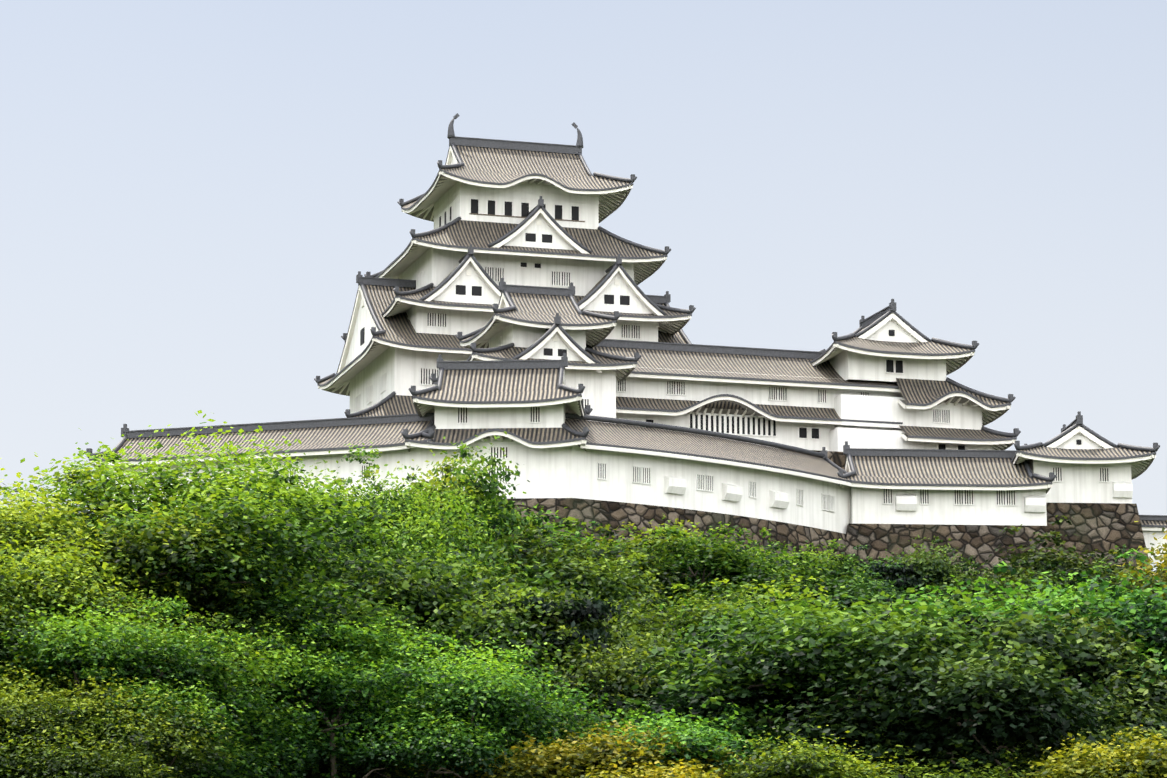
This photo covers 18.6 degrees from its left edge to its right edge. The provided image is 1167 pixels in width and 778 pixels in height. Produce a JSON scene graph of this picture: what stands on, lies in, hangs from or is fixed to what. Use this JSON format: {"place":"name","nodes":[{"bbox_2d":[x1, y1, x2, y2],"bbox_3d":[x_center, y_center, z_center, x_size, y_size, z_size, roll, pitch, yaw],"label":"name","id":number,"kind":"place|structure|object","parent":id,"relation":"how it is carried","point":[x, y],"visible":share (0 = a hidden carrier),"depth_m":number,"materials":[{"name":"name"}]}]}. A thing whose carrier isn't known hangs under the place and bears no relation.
{"place":"outdoors","nodes":[
{"label":"outdoors","id":0,"kind":"place"},
{"bbox_2d":[0,0,1166,570],"label":"sky","id":1,"kind":"structure","parent":0,"point":[195,195],"materials":[{"name":"blue"}]},
{"bbox_3d":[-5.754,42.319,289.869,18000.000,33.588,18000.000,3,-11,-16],"label":"ground","id":2,"kind":"structure","parent":0,"visible":0},
{"bbox_2d":[0,658,259,777],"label":"tree","id":3,"kind":"object","parent":2,"relation":"on","point":[62,748],"visible":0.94,"depth_m":146.85,"materials":[{"name":"green plant"}]},
{"bbox_2d":[0,502,307,773],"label":"tree","id":4,"kind":"object","parent":2,"relation":"on","point":[43,586],"visible":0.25,"depth_m":156.25,"materials":[{"name":"green plant"}]},
{"bbox_2d":[0,590,344,777],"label":"tree","id":5,"kind":"object","parent":2,"relation":"on","point":[134,656],"visible":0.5,"depth_m":153.21,"materials":[{"name":"green plant"}]},
{"bbox_2d":[5,483,340,743],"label":"bush","id":6,"kind":"object","parent":2,"relation":"on","point":[195,601],"visible":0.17,"depth_m":162.72,"materials":[{"name":"green plant"}]},
{"bbox_2d":[0,455,367,704],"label":"tree","id":7,"kind":"object","parent":2,"relation":"on","point":[38,524],"visible":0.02,"depth_m":165.12,"materials":[{"name":"green plant"}]},
{"bbox_2d":[0,410,446,735],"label":"tree","id":8,"kind":"object","parent":2,"relation":"on","point":[253,508],"visible":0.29,"depth_m":167.75,"materials":[{"name":"green plant"}]},
{"bbox_2d":[272,719,373,777],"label":"tree","id":9,"kind":"object","parent":2,"relation":"on","point":[324,771],"visible":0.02,"depth_m":166.35,"materials":[{"name":"green plant"}]},
{"bbox_2d":[270,680,392,777],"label":"tree","id":10,"kind":"object","parent":2,"relation":"on","point":[328,769],"visible":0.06,"depth_m":165.12,"materials":[{"name":"green plant"}]},
{"bbox_2d":[226,432,548,629],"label":"tree","id":11,"kind":"object","parent":2,"relation":"on","point":[417,529],"visible":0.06,"depth_m":189.01,"materials":[{"name":"green plant"}]},
{"bbox_2d":[314,449,526,585],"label":"bush","id":12,"kind":"object","parent":2,"relation":"on","point":[447,470],"depth_m":197.84,"materials":[{"name":"green plant"}]},
{"bbox_2d":[200,583,641,777],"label":"tree","id":13,"kind":"object","parent":2,"relation":"on","point":[438,699],"visible":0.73,"depth_m":161.56,"materials":[{"name":"green plant"}]},
{"bbox_2d":[286,523,577,601],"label":"bush","id":14,"kind":"object","parent":2,"relation":"on","point":[536,579],"depth_m":191.88,"materials":[{"name":"green plant"}]},
{"bbox_2d":[337,736,530,777],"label":"bush","id":15,"kind":"object","parent":2,"relation":"on","point":[405,775],"visible":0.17,"depth_m":162.16,"materials":[{"name":"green plant"}]},
{"bbox_2d":[310,715,559,777],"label":"tree","id":16,"kind":"object","parent":2,"relation":"on","point":[394,772],"visible":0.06,"depth_m":165.19,"materials":[{"name":"green plant"}]},
{"bbox_2d":[283,529,593,689],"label":"tree","id":17,"kind":"object","parent":2,"relation":"on","point":[424,598],"visible":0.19,"depth_m":176.64,"materials":[{"name":"green plant"}]},
{"bbox_2d":[341,431,572,601],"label":"bush","id":18,"kind":"object","parent":2,"relation":"on","point":[491,494],"visible":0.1,"depth_m":199.73,"materials":[{"name":"green plant"}]},
{"bbox_2d":[411,566,687,711],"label":"tree","id":19,"kind":"object","parent":2,"relation":"on","point":[553,628],"visible":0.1,"depth_m":178.30,"materials":[{"name":"green plant"}]},
{"bbox_2d":[498,693,623,756],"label":"tree","id":20,"kind":"object","parent":2,"relation":"on","point":[552,739],"visible":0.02,"depth_m":170.78,"materials":[{"name":"green plant"}]},
{"bbox_2d":[500,593,625,716],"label":"tree","id":21,"kind":"object","parent":2,"relation":"on","point":[583,613],"visible":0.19,"depth_m":178.15,"materials":[{"name":"green plant"}]},
{"bbox_2d":[497,492,682,607],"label":"bush","id":22,"kind":"object","parent":2,"relation":"on","point":[588,539],"depth_m":212.40,"materials":[{"name":"green plant"}]},
{"bbox_2d":[506,516,674,628],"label":"tree","id":23,"kind":"object","parent":2,"relation":"on","point":[589,574],"visible":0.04,"depth_m":203.19,"materials":[{"name":"green plant"}]},
{"bbox_2d":[501,507,680,613],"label":"tree","id":24,"kind":"object","parent":2,"relation":"on","point":[669,580],"visible":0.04,"depth_m":208.00,"materials":[{"name":"green plant"}]},
{"bbox_2d":[500,625,696,752],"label":"tree","id":25,"kind":"object","parent":2,"relation":"on","point":[619,678],"visible":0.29,"depth_m":173.75,"materials":[{"name":"green plant"}]},
{"bbox_2d":[476,719,762,777],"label":"yellow tree","id":26,"kind":"object","parent":2,"relation":"on","point":[557,763],"visible":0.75,"depth_m":158.59,"materials":[{"name":"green plant"}]},
{"bbox_2d":[551,588,696,667],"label":"dark tree","id":27,"kind":"object","parent":2,"relation":"on","point":[657,638],"depth_m":186.27,"materials":[{"name":"green plant"}]},
{"bbox_2d":[561,515,717,608],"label":"bush","id":28,"kind":"object","parent":2,"relation":"on","point":[633,547],"visible":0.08,"depth_m":216.32,"materials":[{"name":"green plant"}]},
{"bbox_2d":[568,742,747,777],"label":"yellow tree","id":29,"kind":"object","parent":2,"relation":"on","point":[654,771],"visible":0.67,"depth_m":155.66,"materials":[{"name":"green plant"}]},
{"bbox_2d":[580,570,772,645],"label":"tree","id":30,"kind":"object","parent":2,"relation":"on","point":[643,626],"visible":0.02,"depth_m":191.66,"materials":[{"name":"green plant"}]},
{"bbox_2d":[619,527,744,607],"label":"tree","id":31,"kind":"object","parent":2,"relation":"on","point":[690,579],"visible":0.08,"depth_m":216.61,"materials":[{"name":"green plant"}]},
{"bbox_2d":[563,703,814,777],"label":"tree","id":32,"kind":"object","parent":2,"relation":"on","point":[700,738],"visible":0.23,"depth_m":159.26,"materials":[{"name":"green plant"}]},
{"bbox_2d":[653,599,794,642],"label":"tree","id":33,"kind":"object","parent":2,"relation":"on","point":[671,606],"depth_m":193.21,"materials":[{"name":"green plant"}]},
{"bbox_2d":[635,621,812,699],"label":"tree","id":34,"kind":"object","parent":2,"relation":"on","point":[672,638],"depth_m":183.23,"materials":[{"name":"green plant"}]},
{"bbox_2d":[603,570,851,646],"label":"bush","id":35,"kind":"object","parent":2,"relation":"on","point":[758,600],"visible":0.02,"depth_m":200.60,"materials":[{"name":"green plant"}]},
{"bbox_2d":[579,598,889,747],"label":"dark tree","id":36,"kind":"object","parent":2,"relation":"on","point":[682,705],"visible":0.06,"depth_m":169.30,"materials":[{"name":"green plant"}]},
{"bbox_2d":[660,587,837,652],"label":"bush","id":37,"kind":"object","parent":2,"relation":"on","point":[713,624],"visible":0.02,"depth_m":190.19,"materials":[{"name":"green plant"}]},
{"bbox_2d":[630,517,874,621],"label":"bush","id":38,"kind":"object","parent":2,"relation":"on","point":[715,558],"visible":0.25,"depth_m":216.32,"materials":[{"name":"green plant"}]},
{"bbox_2d":[672,595,902,638],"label":"tree","id":39,"kind":"object","parent":2,"relation":"on","point":[776,616],"depth_m":192.09,"materials":[{"name":"green plant"}]},
{"bbox_2d":[708,527,894,595],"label":"tree","id":40,"kind":"object","parent":2,"relation":"on","point":[832,563],"visible":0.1,"depth_m":223.37,"materials":[{"name":"green plant"}]},
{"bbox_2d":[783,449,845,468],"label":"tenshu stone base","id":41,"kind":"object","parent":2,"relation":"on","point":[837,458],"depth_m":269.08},
{"bbox_2d":[314,113,695,417],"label":"keep","id":42,"kind":"structure","parent":41,"relation":"on","point":[495,211],"depth_m":294.22,"materials":[{"name":"paint"}]},
{"bbox_2d":[429,278,640,423],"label":"castle turret","id":43,"kind":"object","parent":41,"relation":"on","point":[536,323],"visible":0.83,"depth_m":266.00,"materials":[{"name":"paint"}]},
{"bbox_2d":[586,339,902,450],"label":"corridor","id":44,"kind":"object","parent":41,"relation":"on","point":[782,396],"visible":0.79,"depth_m":271.75,"materials":[{"name":"paint"}]},
{"bbox_2d":[810,299,1020,451],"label":"castle turret","id":45,"kind":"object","parent":41,"relation":"on","point":[930,406],"visible":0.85,"depth_m":273.81,"materials":[{"name":"paint"}]},
{"bbox_2d":[488,498,1148,578],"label":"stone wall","id":46,"kind":"structure","parent":2,"relation":"on","point":[1104,527],"depth_m":257.89,"materials":[{"name":"stone"}]},
{"bbox_2d":[85,409,437,506],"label":"wing","id":47,"kind":"structure","parent":46,"relation":"on","point":[382,434],"depth_m":247.08,"materials":[{"name":"white paint"}]},
{"bbox_2d":[401,353,592,498],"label":"turret","id":48,"kind":"object","parent":46,"relation":"on","point":[526,405],"visible":0.81,"depth_m":243.74,"materials":[{"name":"paint"}]},
{"bbox_2d":[565,413,862,533],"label":"curved wing","id":49,"kind":"structure","parent":46,"relation":"on","point":[627,462],"depth_m":249.25,"materials":[{"name":"white paint"}]},
{"bbox_2d":[837,441,1055,525],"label":"building","id":50,"kind":"structure","parent":46,"relation":"on","point":[949,487],"depth_m":259.46,"materials":[{"name":"paint"}]},
{"bbox_2d":[1011,411,1159,503],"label":"turret","id":51,"kind":"object","parent":46,"relation":"on","point":[1081,460],"visible":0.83,"depth_m":262.19,"materials":[{"name":"paint"}]},
{"bbox_2d":[1139,515,1166,563],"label":"wall","id":52,"kind":"structure","parent":46,"relation":"on","point":[1152,524],"depth_m":268.12,"materials":[{"name":"paint"}]},
{"bbox_2d":[698,722,943,777],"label":"bush","id":53,"kind":"object","parent":2,"relation":"on","point":[801,764],"visible":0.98,"depth_m":154.52,"materials":[{"name":"green plant"}]},
{"bbox_2d":[611,586,1058,776],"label":"tree","id":54,"kind":"object","parent":2,"relation":"on","point":[829,652],"visible":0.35,"depth_m":164.19,"materials":[{"name":"green plant"}]},
{"bbox_2d":[759,558,936,622],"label":"dark tree","id":55,"kind":"object","parent":2,"relation":"on","point":[854,590],"visible":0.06,"depth_m":217.43,"materials":[{"name":"green plant"}]},
{"bbox_2d":[802,591,910,628],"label":"dark tree","id":56,"kind":"object","parent":2,"relation":"on","point":[859,610],"depth_m":189.31,"materials":[{"name":"green plant"}]},
{"bbox_2d":[821,545,935,605],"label":"dark tree","id":57,"kind":"object","parent":2,"relation":"on","point":[868,571],"visible":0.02,"depth_m":228.45,"materials":[{"name":"green plant"}]},
{"bbox_2d":[855,560,924,606],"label":"pine tree","id":58,"kind":"object","parent":2,"relation":"on","point":[883,571],"visible":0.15,"depth_m":224.76,"materials":[{"name":"green plant"}]},
{"bbox_2d":[873,605,1001,636],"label":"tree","id":59,"kind":"object","parent":2,"relation":"on","point":[968,623],"visible":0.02,"depth_m":174.23,"materials":[{"name":"green plant"}]},
{"bbox_2d":[853,745,1031,777],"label":"tree","id":60,"kind":"object","parent":2,"relation":"on","point":[974,774],"visible":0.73,"depth_m":154.24,"materials":[{"name":"green plant"}]},
{"bbox_2d":[892,535,1006,603],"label":"dark tree","id":61,"kind":"object","parent":2,"relation":"on","point":[937,565],"visible":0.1,"depth_m":225.29,"materials":[{"name":"green plant"}]},
{"bbox_2d":[739,601,1166,777],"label":"bush","id":62,"kind":"object","parent":2,"relation":"on","point":[1011,706],"visible":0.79,"depth_m":157.89,"materials":[{"name":"green plant"}]},
{"bbox_2d":[874,596,1086,692],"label":"bush","id":63,"kind":"object","parent":2,"relation":"on","point":[887,606],"depth_m":184.05,"materials":[{"name":"green plant"}]},
{"bbox_2d":[899,560,1062,615],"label":"bush","id":64,"kind":"object","parent":2,"relation":"on","point":[964,579],"depth_m":222.90,"materials":[{"name":"green plant"}]},
{"bbox_2d":[855,548,1166,703],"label":"bush","id":65,"kind":"object","parent":2,"relation":"on","point":[1151,626],"visible":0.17,"depth_m":176.73,"materials":[{"name":"green plant"}]},
{"bbox_2d":[991,740,1062,770],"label":"bush","id":66,"kind":"object","parent":2,"relation":"on","point":[1021,754],"depth_m":164.94,"materials":[{"name":"green plant"}]},
{"bbox_2d":[996,560,1092,599],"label":"bush","id":67,"kind":"object","parent":2,"relation":"on","point":[1050,574],"depth_m":224.12,"materials":[{"name":"green plant"}]},
{"bbox_2d":[966,515,1166,599],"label":"bush","id":68,"kind":"object","parent":2,"relation":"on","point":[1074,565],"visible":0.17,"depth_m":229.46,"materials":[{"name":"green plant"}]},
{"bbox_2d":[1004,725,1166,777],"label":"bush","id":69,"kind":"object","parent":2,"relation":"on","point":[1141,760],"visible":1,"depth_m":150.43,"materials":[{"name":"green plant"}]},
{"bbox_2d":[1008,601,1166,763],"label":"bush","id":70,"kind":"object","parent":2,"relation":"on","point":[1115,675],"visible":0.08,"depth_m":171.56,"materials":[{"name":"green plant"}]},
{"bbox_2d":[1020,561,1163,625],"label":"bush","id":71,"kind":"object","parent":2,"relation":"on","point":[1110,581],"depth_m":209.85,"materials":[{"name":"green plant"}]},
{"bbox_2d":[1019,682,1166,766],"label":"bush","id":72,"kind":"object","parent":2,"relation":"on","point":[1138,716],"visible":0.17,"depth_m":166.35,"materials":[{"name":"green plant"}]},
{"bbox_2d":[1060,646,1166,738],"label":"bush","id":73,"kind":"object","parent":2,"relation":"on","point":[1103,681],"depth_m":173.31,"materials":[{"name":"green plant"}]},
{"bbox_2d":[1073,544,1154,595],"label":"bush","id":74,"kind":"object","parent":2,"relation":"on","point":[1123,546],"depth_m":230.49,"materials":[{"name":"green plant"}]},
{"bbox_2d":[1113,521,1166,609],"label":"yellow tree","id":75,"kind":"object","parent":2,"relation":"on","point":[1160,574],"visible":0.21,"depth_m":186.72,"materials":[{"name":"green plant"}]}
]}

